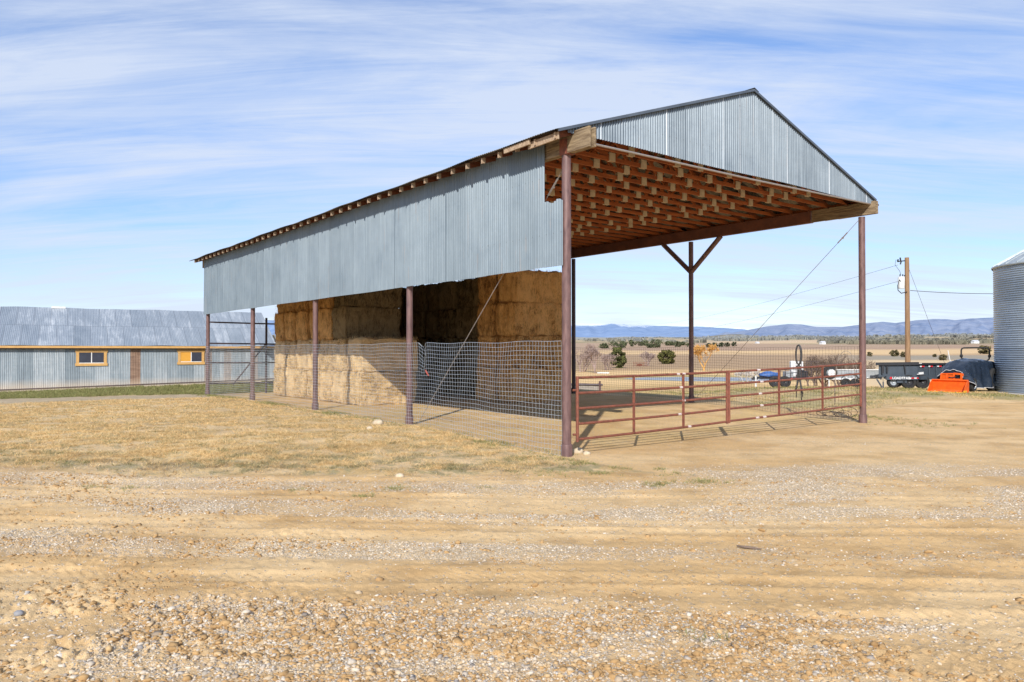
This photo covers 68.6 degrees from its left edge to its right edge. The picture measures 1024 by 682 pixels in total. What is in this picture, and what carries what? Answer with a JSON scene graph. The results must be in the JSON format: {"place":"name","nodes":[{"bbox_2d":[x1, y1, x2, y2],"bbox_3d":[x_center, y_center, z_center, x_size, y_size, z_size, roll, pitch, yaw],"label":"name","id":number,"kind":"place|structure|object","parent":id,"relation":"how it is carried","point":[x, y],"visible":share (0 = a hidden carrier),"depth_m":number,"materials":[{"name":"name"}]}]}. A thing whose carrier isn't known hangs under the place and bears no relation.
{"place":"outdoors","nodes":[
{"label":"outdoors","id":0,"kind":"place"},
{"bbox_2d":[0,380,273,398],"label":"green grass","id":1,"kind":"structure","parent":0,"point":[137,390],"depth_m":35.70,"materials":[{"name":"plant"}]},
{"bbox_2d":[0,396,590,477],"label":"dry grass","id":2,"kind":"structure","parent":0,"point":[10,434],"depth_m":16.34,"materials":[{"name":"plant"}]},
{"bbox_2d":[267,320,744,337],"bbox_3d":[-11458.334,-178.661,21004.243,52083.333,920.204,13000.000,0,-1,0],"label":"mountains","id":3,"kind":"structure","parent":0,"point":[602,330],"depth_m":17571.24,"materials":[{"name":"stone"}]},
{"bbox_2d":[0,334,1023,681],"bbox_3d":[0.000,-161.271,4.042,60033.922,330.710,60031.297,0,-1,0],"label":"ground","id":4,"kind":"structure","parent":0,"point":[890,446],"depth_m":8.93,"materials":[{"name":"soil"}]},
{"bbox_2d":[14,610,23,615],"bbox_3d":[-3.887,2.148,5.917,0.070,0.052,0.067,1,-1,-35],"label":"rock","id":5,"kind":"object","parent":4,"relation":"on","point":[18,612],"visible":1,"depth_m":5.90,"materials":[{"name":"grey stone"}]},
{"bbox_2d":[0,306,275,391],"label":"metal shed","id":6,"kind":"structure","parent":4,"relation":"on","point":[50,348],"depth_m":39.30,"materials":[{"name":"grey metal"}]},
{"bbox_2d":[75,349,107,365],"bbox_3d":[-21.198,0.841,37.864,1.430,0.825,0.040,0,-1,-30],"label":"window","id":7,"kind":"structure","parent":6,"relation":"in","point":[84,357],"depth_m":37.85,"materials":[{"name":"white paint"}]},
{"bbox_2d":[177,349,204,364],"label":"window","id":8,"kind":"structure","parent":6,"relation":"in","point":[185,356],"depth_m":40.17,"materials":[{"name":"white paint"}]},
{"bbox_2d":[210,318,274,392],"bbox_3d":[-9.600,0.829,38.531,11.340,3.873,0.105,1,-1,-37],"label":"pipe fence","id":9,"kind":"object","parent":4,"relation":"on","point":[266,323],"visible":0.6,"depth_m":36.44,"materials":[{"name":"metal"}]},
{"bbox_2d":[273,365,283,395],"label":"hay bale","id":10,"kind":"object","parent":4,"relation":"on","point":[280,370],"visible":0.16,"depth_m":33.34,"materials":[{"name":"plant"}]},
{"bbox_2d":[275,340,285,367],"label":"hay bale","id":11,"kind":"object","parent":10,"relation":"on","point":[281,347],"visible":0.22,"depth_m":33.30,"materials":[{"name":"plant"}]},
{"bbox_2d":[272,312,285,342],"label":"hay bale","id":12,"kind":"object","parent":11,"relation":"on","point":[279,327],"visible":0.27,"depth_m":33.31},
{"bbox_2d":[275,303,286,312],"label":"hay bale","id":13,"kind":"object","parent":12,"relation":"on","point":[281,308],"visible":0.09,"depth_m":33.38},
{"bbox_2d":[282,367,295,396],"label":"hay bale","id":14,"kind":"object","parent":4,"relation":"on","point":[289,377],"visible":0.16,"depth_m":32.21,"materials":[{"name":"plant"}]},
{"bbox_2d":[285,340,296,368],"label":"hay bale","id":15,"kind":"object","parent":14,"relation":"on","point":[290,344],"visible":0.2,"depth_m":32.31,"materials":[{"name":"plant"}]},
{"bbox_2d":[283,310,296,342],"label":"hay bale","id":16,"kind":"object","parent":15,"relation":"on","point":[289,323],"visible":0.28,"depth_m":32.23},
{"bbox_2d":[286,302,296,312],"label":"hay bale","id":17,"kind":"object","parent":16,"relation":"on","point":[291,306],"visible":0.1,"depth_m":32.48},
{"bbox_2d":[294,366,307,398],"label":"hay bale","id":18,"kind":"object","parent":4,"relation":"on","point":[301,385],"visible":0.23,"depth_m":31.21,"materials":[{"name":"plant"}]},
{"bbox_2d":[295,339,307,369],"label":"hay bale","id":19,"kind":"object","parent":18,"relation":"on","point":[299,351],"visible":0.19,"depth_m":31.47,"materials":[{"name":"plant"}]},
{"bbox_2d":[295,309,310,341],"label":"hay bale","id":20,"kind":"object","parent":19,"relation":"on","point":[302,330],"visible":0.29,"depth_m":31.23},
{"bbox_2d":[296,301,308,311],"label":"hay bale","id":21,"kind":"object","parent":20,"relation":"on","point":[303,305],"visible":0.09,"depth_m":31.36},
{"bbox_2d":[306,367,319,399],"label":"hay bale","id":22,"kind":"object","parent":4,"relation":"on","point":[310,383],"visible":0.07,"depth_m":30.51,"materials":[{"name":"plant"}]},
{"bbox_2d":[306,338,320,369],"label":"hay bale","id":23,"kind":"object","parent":22,"relation":"on","point":[309,349],"visible":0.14,"depth_m":30.55,"materials":[{"name":"plant"}]},
{"bbox_2d":[308,309,318,339],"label":"hay bale","id":24,"kind":"object","parent":23,"relation":"on","point":[311,321],"visible":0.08,"depth_m":30.64},
{"bbox_2d":[308,299,320,310],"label":"hay bale","id":25,"kind":"object","parent":24,"relation":"on","point":[310,305],"visible":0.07,"depth_m":30.62},
{"bbox_2d":[318,369,332,401],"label":"hay bale","id":26,"kind":"object","parent":4,"relation":"on","point":[326,395],"visible":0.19,"depth_m":29.32,"materials":[{"name":"plant"}]},
{"bbox_2d":[318,339,334,370],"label":"hay bale","id":27,"kind":"object","parent":26,"relation":"on","point":[328,345],"visible":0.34,"depth_m":29.39,"materials":[{"name":"plant"}]},
{"bbox_2d":[318,307,334,339],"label":"hay bale","id":28,"kind":"object","parent":27,"relation":"on","point":[325,330],"visible":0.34,"depth_m":29.29},
{"bbox_2d":[319,297,334,308],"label":"hay bale","id":29,"kind":"object","parent":28,"relation":"on","point":[327,302],"visible":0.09,"depth_m":29.25},
{"bbox_2d":[331,368,347,403],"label":"hay bale","id":30,"kind":"object","parent":4,"relation":"on","point":[341,384],"visible":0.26,"depth_m":28.20,"materials":[{"name":"plant"}]},
{"bbox_2d":[332,337,350,371],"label":"hay bale","id":31,"kind":"object","parent":30,"relation":"on","point":[341,344],"visible":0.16,"depth_m":28.27,"materials":[{"name":"plant"}]},
{"bbox_2d":[330,304,402,339],"bbox_3d":[-5.641,-0.665,29.137,2.640,1.508,1.471,1,-1,-37],"label":"hay bale","id":32,"kind":"object","parent":31,"relation":"on","point":[351,321],"visible":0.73,"depth_m":28.56},
{"bbox_2d":[334,287,403,310],"bbox_3d":[-5.583,-1.869,29.218,2.640,1.508,1.471,1,-1,-37],"label":"hay bale","id":33,"kind":"object","parent":32,"relation":"on","point":[390,298],"visible":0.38,"depth_m":28.74},
{"bbox_2d":[373,419,383,424],"bbox_3d":[-3.519,2.155,19.693,0.290,0.199,0.230,0,-1,0],"label":"rock","id":34,"kind":"object","parent":4,"relation":"on","point":[378,421],"visible":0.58,"depth_m":19.63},
{"bbox_2d":[345,369,416,405],"bbox_3d":[-4.868,1.728,28.111,2.637,1.505,1.475,1,-1,-37],"label":"hay bale","id":35,"kind":"object","parent":4,"relation":"on","point":[398,383],"visible":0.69,"depth_m":27.50,"materials":[{"name":"plant"}]},
{"bbox_2d":[347,335,419,372],"bbox_3d":[-4.830,0.525,28.171,2.639,1.504,1.473,1,-1,-37],"label":"hay bale","id":36,"kind":"object","parent":35,"relation":"on","point":[399,344],"visible":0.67,"depth_m":27.54,"materials":[{"name":"plant"}]},
{"bbox_2d":[416,364,426,391],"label":"hay bale","id":37,"kind":"object","parent":4,"relation":"on","point":[422,385],"visible":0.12,"depth_m":33.82},
{"bbox_2d":[416,338,426,364],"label":"hay bale","id":38,"kind":"object","parent":37,"relation":"on","point":[422,344],"visible":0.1,"depth_m":33.83},
{"bbox_2d":[413,310,425,339],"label":"hay bale","id":39,"kind":"object","parent":38,"relation":"on","point":[419,320],"visible":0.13,"depth_m":33.89},
{"bbox_2d":[413,284,427,311],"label":"hay bale","id":40,"kind":"object","parent":39,"relation":"on","point":[419,297],"visible":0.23,"depth_m":33.97},
{"bbox_2d":[425,364,438,392],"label":"hay bale","id":41,"kind":"object","parent":4,"relation":"on","point":[431,374],"visible":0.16,"depth_m":33.22},
{"bbox_2d":[425,338,439,365],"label":"hay bale","id":42,"kind":"object","parent":41,"relation":"on","point":[435,342],"visible":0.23,"depth_m":33.26},
{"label":"hay bale","id":43,"kind":"object","parent":42,"relation":"on","visible":0},
{"bbox_2d":[425,282,441,311],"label":"hay bale","id":44,"kind":"object","parent":43,"relation":"on","point":[432,294],"visible":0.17,"depth_m":33.27},
{"bbox_2d":[437,363,456,394],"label":"hay bale","id":45,"kind":"object","parent":4,"relation":"on","point":[447,380],"visible":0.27,"depth_m":31.90},
{"bbox_2d":[438,337,458,366],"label":"hay bale","id":46,"kind":"object","parent":45,"relation":"on","point":[449,357],"visible":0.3,"depth_m":32.03},
{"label":"hay bale","id":47,"kind":"object","parent":46,"relation":"on","visible":0},
{"bbox_2d":[438,280,459,309],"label":"hay bale","id":48,"kind":"object","parent":47,"relation":"on","point":[448,298],"visible":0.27,"depth_m":32.09},
{"bbox_2d":[454,364,474,395],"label":"hay bale","id":49,"kind":"object","parent":4,"relation":"on","point":[468,384],"visible":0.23,"depth_m":31.09},
{"bbox_2d":[456,338,473,366],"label":"hay bale","id":50,"kind":"object","parent":49,"relation":"on","point":[463,352],"visible":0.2,"depth_m":31.23},
{"bbox_2d":[455,306,471,338],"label":"hay bale","id":51,"kind":"object","parent":50,"relation":"on","point":[462,322],"visible":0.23,"depth_m":31.26},
{"bbox_2d":[457,278,473,308],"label":"hay bale","id":52,"kind":"object","parent":51,"relation":"on","point":[465,290],"visible":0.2,"depth_m":31.26},
{"bbox_2d":[471,366,476,396],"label":"hay bale","id":53,"kind":"object","parent":4,"relation":"on","point":[473,375],"visible":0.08,"depth_m":30.47},
{"bbox_2d":[472,338,478,366],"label":"hay bale","id":54,"kind":"object","parent":53,"relation":"on","point":[475,356],"visible":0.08,"depth_m":30.46},
{"bbox_2d":[469,304,478,337],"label":"hay bale","id":55,"kind":"object","parent":54,"relation":"on","point":[473,319],"visible":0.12,"depth_m":30.40},
{"bbox_2d":[471,278,480,307],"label":"hay bale","id":56,"kind":"object","parent":55,"relation":"on","point":[475,291],"visible":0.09,"depth_m":30.47},
{"bbox_2d":[474,366,498,401],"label":"hay bale","id":57,"kind":"object","parent":4,"relation":"on","point":[486,382],"visible":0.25,"depth_m":28.37},
{"bbox_2d":[476,334,498,368],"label":"hay bale","id":58,"kind":"object","parent":57,"relation":"on","point":[491,341],"visible":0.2,"depth_m":28.43},
{"bbox_2d":[476,302,497,336],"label":"hay bale","id":59,"kind":"object","parent":58,"relation":"on","point":[486,324],"visible":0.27,"depth_m":28.50},
{"bbox_2d":[477,274,498,304],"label":"hay bale","id":60,"kind":"object","parent":59,"relation":"on","point":[487,285],"visible":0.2,"depth_m":28.46},
{"bbox_2d":[14,394,1005,645],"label":"green weeds","id":61,"kind":"object","parent":4,"relation":"on","point":[485,441],"visible":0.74,"depth_m":13.72,"materials":[{"name":"green plant"}]},
{"bbox_2d":[0,471,1023,681],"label":"dirt clods","id":62,"kind":"object","parent":4,"relation":"on","point":[600,667],"visible":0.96,"depth_m":5.63,"materials":[{"name":"soil"}]},
{"bbox_2d":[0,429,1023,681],"bbox_3d":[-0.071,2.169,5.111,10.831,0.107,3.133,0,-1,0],"label":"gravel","id":63,"kind":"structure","parent":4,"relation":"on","point":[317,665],"depth_m":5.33,"materials":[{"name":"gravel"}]},
{"bbox_2d":[494,366,561,402],"bbox_3d":[0.689,1.620,28.200,2.638,1.505,1.471,1,-1,-37],"label":"hay bale","id":64,"kind":"object","parent":4,"relation":"on","point":[519,379],"visible":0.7,"depth_m":27.56},
{"bbox_2d":[496,334,561,369],"bbox_3d":[0.751,0.416,28.263,2.640,1.507,1.472,1,-1,-38],"label":"hay bale","id":65,"kind":"object","parent":64,"relation":"on","point":[519,356],"visible":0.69,"depth_m":27.64},
{"bbox_2d":[495,300,561,338],"bbox_3d":[0.678,-0.791,28.224,2.638,1.509,1.473,1,-1,-37],"label":"hay bale","id":66,"kind":"object","parent":65,"relation":"on","point":[526,319],"visible":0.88,"depth_m":27.61},
{"bbox_2d":[496,270,561,304],"bbox_3d":[0.742,-1.994,28.289,2.640,1.507,1.472,1,-1,-37],"label":"hay bale","id":67,"kind":"object","parent":66,"relation":"on","point":[532,286],"visible":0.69,"depth_m":27.69},
{"bbox_2d":[190,88,878,456],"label":"hay shed","id":68,"kind":"structure","parent":4,"relation":"on","point":[734,164],"depth_m":19.95,"materials":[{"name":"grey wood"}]},
{"bbox_2d":[205,341,561,455],"bbox_3d":[-6.652,1.259,24.940,0.102,2.312,25.186,1,-1,-37],"label":"wire fence","id":69,"kind":"object","parent":68,"relation":"attached to","point":[297,383],"visible":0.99,"depth_m":20.15,"materials":[{"name":"metal"}]},
{"bbox_2d":[572,370,727,441],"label":"pipe gate","id":70,"kind":"structure","parent":68,"relation":"attached to","point":[633,404],"depth_m":16.31,"materials":[{"name":"metal"}]},
{"bbox_2d":[576,346,858,421],"bbox_3d":[6.512,1.329,27.104,0.085,2.247,12.506,1,-1,-37],"label":"wire fence","id":71,"kind":"object","parent":68,"relation":"attached to","point":[714,357],"visible":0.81,"depth_m":25.72,"materials":[{"name":"metal"}]},
{"bbox_2d":[795,344,803,399],"bbox_3d":[9.117,0.987,23.815,0.062,1.761,0.345,1,-1,-37],"label":"rubber hose","id":72,"kind":"object","parent":71,"relation":"hanging from","point":[799,371],"visible":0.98,"depth_m":23.81,"materials":[{"name":"rubber"}]},
{"bbox_2d":[834,351,857,406],"bbox_3d":[10.034,1.123,22.562,0.045,1.656,0.733,1,-1,-37],"label":"rubber hose","id":73,"kind":"object","parent":71,"relation":"hanging from","point":[854,372],"visible":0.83,"depth_m":22.62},
{"bbox_2d":[728,362,861,422],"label":"pipe gate","id":74,"kind":"structure","parent":68,"relation":"attached to","point":[822,388],"depth_m":19.77,"materials":[{"name":"metal"}]},
{"bbox_2d":[336,398,743,450],"bbox_3d":[-0.058,2.267,23.168,8.163,0.296,13.848,1,-1,-37],"label":"loose straw","id":75,"kind":"object","parent":4,"relation":"on","point":[531,418],"visible":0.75,"depth_m":22.13,"materials":[{"name":"yellow plant"}]},
{"bbox_2d":[573,447,583,452],"bbox_3d":[1.366,2.281,15.507,0.223,0.165,0.197,0,-1,0],"label":"rock","id":76,"kind":"object","parent":4,"relation":"on","point":[578,450],"visible":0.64,"depth_m":15.45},
{"bbox_2d":[571,350,597,371],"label":"bare shrub","id":77,"kind":"object","parent":4,"relation":"on","point":[583,356],"visible":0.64,"depth_m":124.36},
{"bbox_2d":[571,381,602,389],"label":"feed trough","id":78,"kind":"object","parent":4,"relation":"on","point":[592,386],"visible":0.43,"depth_m":44.85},
{"bbox_2d":[583,343,602,372],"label":"bare tree","id":79,"kind":"object","parent":4,"relation":"on","point":[592,351],"visible":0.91,"depth_m":117.34,"materials":[{"name":"plant"}]},
{"bbox_2d":[598,352,617,369],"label":"bare shrub","id":80,"kind":"object","parent":4,"relation":"on","point":[606,360],"visible":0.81,"depth_m":134.26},
{"bbox_2d":[610,346,626,367],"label":"juniper bush","id":81,"kind":"object","parent":4,"relation":"on","point":[622,359],"visible":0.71,"depth_m":149.21,"materials":[{"name":"green plant"}]},
{"bbox_2d":[272,332,993,344],"bbox_3d":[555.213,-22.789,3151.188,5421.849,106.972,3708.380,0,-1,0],"label":"distant scrubland","id":82,"kind":"structure","parent":4,"relation":"on","point":[961,339],"depth_m":2456.18,"materials":[{"name":"brown plant"}]},
{"bbox_2d":[638,351,655,365],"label":"bare shrub","id":83,"kind":"object","parent":4,"relation":"on","point":[650,356],"visible":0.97,"depth_m":164.65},
{"bbox_2d":[650,339,662,347],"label":"evergreen tree","id":84,"kind":"object","parent":4,"relation":"on","point":[659,342],"visible":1,"depth_m":1139.06,"materials":[{"name":"green plant"}]},
{"bbox_2d":[657,349,675,363],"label":"juniper bush","id":85,"kind":"object","parent":4,"relation":"on","point":[669,358],"visible":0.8,"depth_m":189.09,"materials":[{"name":"green plant"}]},
{"bbox_2d":[688,343,719,370],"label":"willow tree","id":86,"kind":"object","parent":4,"relation":"on","point":[698,349],"visible":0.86,"depth_m":130.78,"materials":[{"name":"plant"}]},
{"bbox_2d":[734,371,758,381],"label":"bare shrub","id":87,"kind":"object","parent":4,"relation":"on","point":[745,373],"visible":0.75,"depth_m":83.42,"materials":[{"name":"plant"}]},
{"bbox_2d":[737,545,761,548],"bbox_3d":[2.508,2.182,7.942,0.258,0.033,0.041,0,-1,20],"label":"stick","id":88,"kind":"object","parent":4,"relation":"on","point":[747,547],"visible":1,"depth_m":7.93,"materials":[{"name":"wood"}]},
{"bbox_2d":[752,361,818,386],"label":"flatbed trailer","id":89,"kind":"object","parent":4,"relation":"on","point":[755,378],"visible":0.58,"depth_m":40.86,"materials":[{"name":"metal"}]},
{"bbox_2d":[758,371,777,376],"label":"tarpaulin","id":90,"kind":"object","parent":89,"relation":"on","point":[770,374],"visible":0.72,"depth_m":41.20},
{"bbox_2d":[783,371,792,376],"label":"storage box","id":91,"kind":"object","parent":89,"relation":"on","point":[787,373],"visible":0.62,"depth_m":41.28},
{"bbox_2d":[791,361,802,376],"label":"water tank","id":92,"kind":"object","parent":89,"relation":"on","point":[793,363],"visible":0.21,"depth_m":41.98,"materials":[{"name":"white paint"}]},
{"bbox_2d":[803,354,830,385],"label":"bare shrub","id":93,"kind":"object","parent":4,"relation":"on","point":[807,380],"visible":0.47,"depth_m":65.93,"materials":[{"name":"brown plant"}]},
{"bbox_2d":[809,354,854,385],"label":"bare shrub","id":94,"kind":"object","parent":4,"relation":"on","point":[826,380],"visible":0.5,"depth_m":66.11,"materials":[{"name":"brown plant"}]},
{"bbox_2d":[809,406,857,417],"bbox_3d":[9.815,2.153,23.061,0.172,0.336,1.634,1,-1,-37],"label":"wire coil","id":95,"kind":"object","parent":4,"relation":"on","point":[836,415],"visible":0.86,"depth_m":22.93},
{"bbox_2d":[827,357,867,384],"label":"bare shrub","id":96,"kind":"object","parent":4,"relation":"on","point":[845,366],"visible":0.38,"depth_m":65.98,"materials":[{"name":"brown plant"}]},
{"bbox_2d":[820,366,884,386],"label":"utility trailer","id":97,"kind":"object","parent":4,"relation":"on","point":[872,373],"visible":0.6,"depth_m":40.88,"materials":[{"name":"white paint"}]},
{"bbox_2d":[846,358,877,368],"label":"bare shrub","id":98,"kind":"object","parent":4,"relation":"on","point":[870,365],"visible":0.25,"depth_m":67.52,"materials":[{"name":"brown plant"}]},
{"bbox_2d":[889,349,899,355],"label":"field bush","id":99,"kind":"object","parent":4,"relation":"on","point":[894,353],"visible":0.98,"depth_m":329.42,"materials":[{"name":"green plant"}]},
{"bbox_2d":[895,257,910,361],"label":"utility pole","id":100,"kind":"object","parent":4,"relation":"on","point":[903,282],"visible":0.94,"depth_m":49.92,"materials":[{"name":"brown wood"}]},
{"bbox_2d":[662,265,896,323],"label":"power line","id":101,"kind":"object","parent":100,"relation":"attached to","point":[793,294],"visible":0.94,"depth_m":70.40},
{"bbox_2d":[910,290,992,293],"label":"power line","id":102,"kind":"object","parent":100,"relation":"attached to","point":[962,293],"visible":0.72,"depth_m":50.55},
{"bbox_2d":[876,362,945,388],"bbox_3d":[22.550,1.826,40.621,7.039,1.415,2.299,0,-1,-4],"label":"dump trailer","id":103,"kind":"object","parent":4,"relation":"on","point":[909,374],"visible":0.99,"depth_m":39.62,"materials":[{"name":"grey paint"}]},
{"bbox_2d":[927,347,995,392],"bbox_3d":[22.679,1.387,37.477,5.122,2.190,2.302,1,-1,-38],"label":"tractor","id":104,"kind":"object","parent":4,"relation":"on","point":[964,375],"visible":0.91,"depth_m":36.59,"materials":[{"name":"orange paint"}]},
{"bbox_2d":[977,345,991,353],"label":"field bush","id":105,"kind":"object","parent":4,"relation":"on","point":[983,351],"visible":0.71,"depth_m":419.14,"materials":[{"name":"green plant"}]},
{"bbox_2d":[991,249,1023,394],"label":"grain bin","id":106,"kind":"object","parent":4,"relation":"on","point":[1008,306],"visible":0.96,"depth_m":36.05,"materials":[{"name":"metal"}]},
{"bbox_2d":[0,0,1023,329],"label":"sky","id":107,"kind":"structure","parent":0,"point":[141,140],"materials":[{"name":"blue"}]},
{"bbox_2d":[625,377,764,380],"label":"pond water","id":108,"kind":"structure","parent":0,"point":[696,378],"depth_m":101.55,"materials":[{"name":"grey liquid"}]},
{"bbox_2d":[681,334,749,338],"bbox_3d":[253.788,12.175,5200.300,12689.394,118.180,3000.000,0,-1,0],"label":"foothills","id":109,"kind":"structure","parent":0,"point":[720,335],"depth_m":4996.75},
{"bbox_2d":[635,385,1023,410],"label":"rough grass","id":110,"kind":"structure","parent":0,"point":[924,390],"depth_m":35.98,"materials":[{"name":"plant"}]},
{"bbox_2d":[696,317,993,336],"bbox_3d":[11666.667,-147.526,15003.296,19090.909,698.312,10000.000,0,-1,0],"label":"mountains","id":111,"kind":"structure","parent":0,"point":[967,326],"depth_m":12467.82,"materials":[{"name":"stone"}]},
{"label":"hay bale","id":112,"kind":"object","parent":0,"visible":0},
{"bbox_2d":[399,313,405,337],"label":"hay bale","id":113,"kind":"object","parent":112,"relation":"on","point":[402,327],"visible":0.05,"depth_m":35.36},
{"bbox_2d":[399,287,406,313],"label":"hay bale","id":114,"kind":"object","parent":113,"relation":"on","point":[403,307],"visible":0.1,"depth_m":35.38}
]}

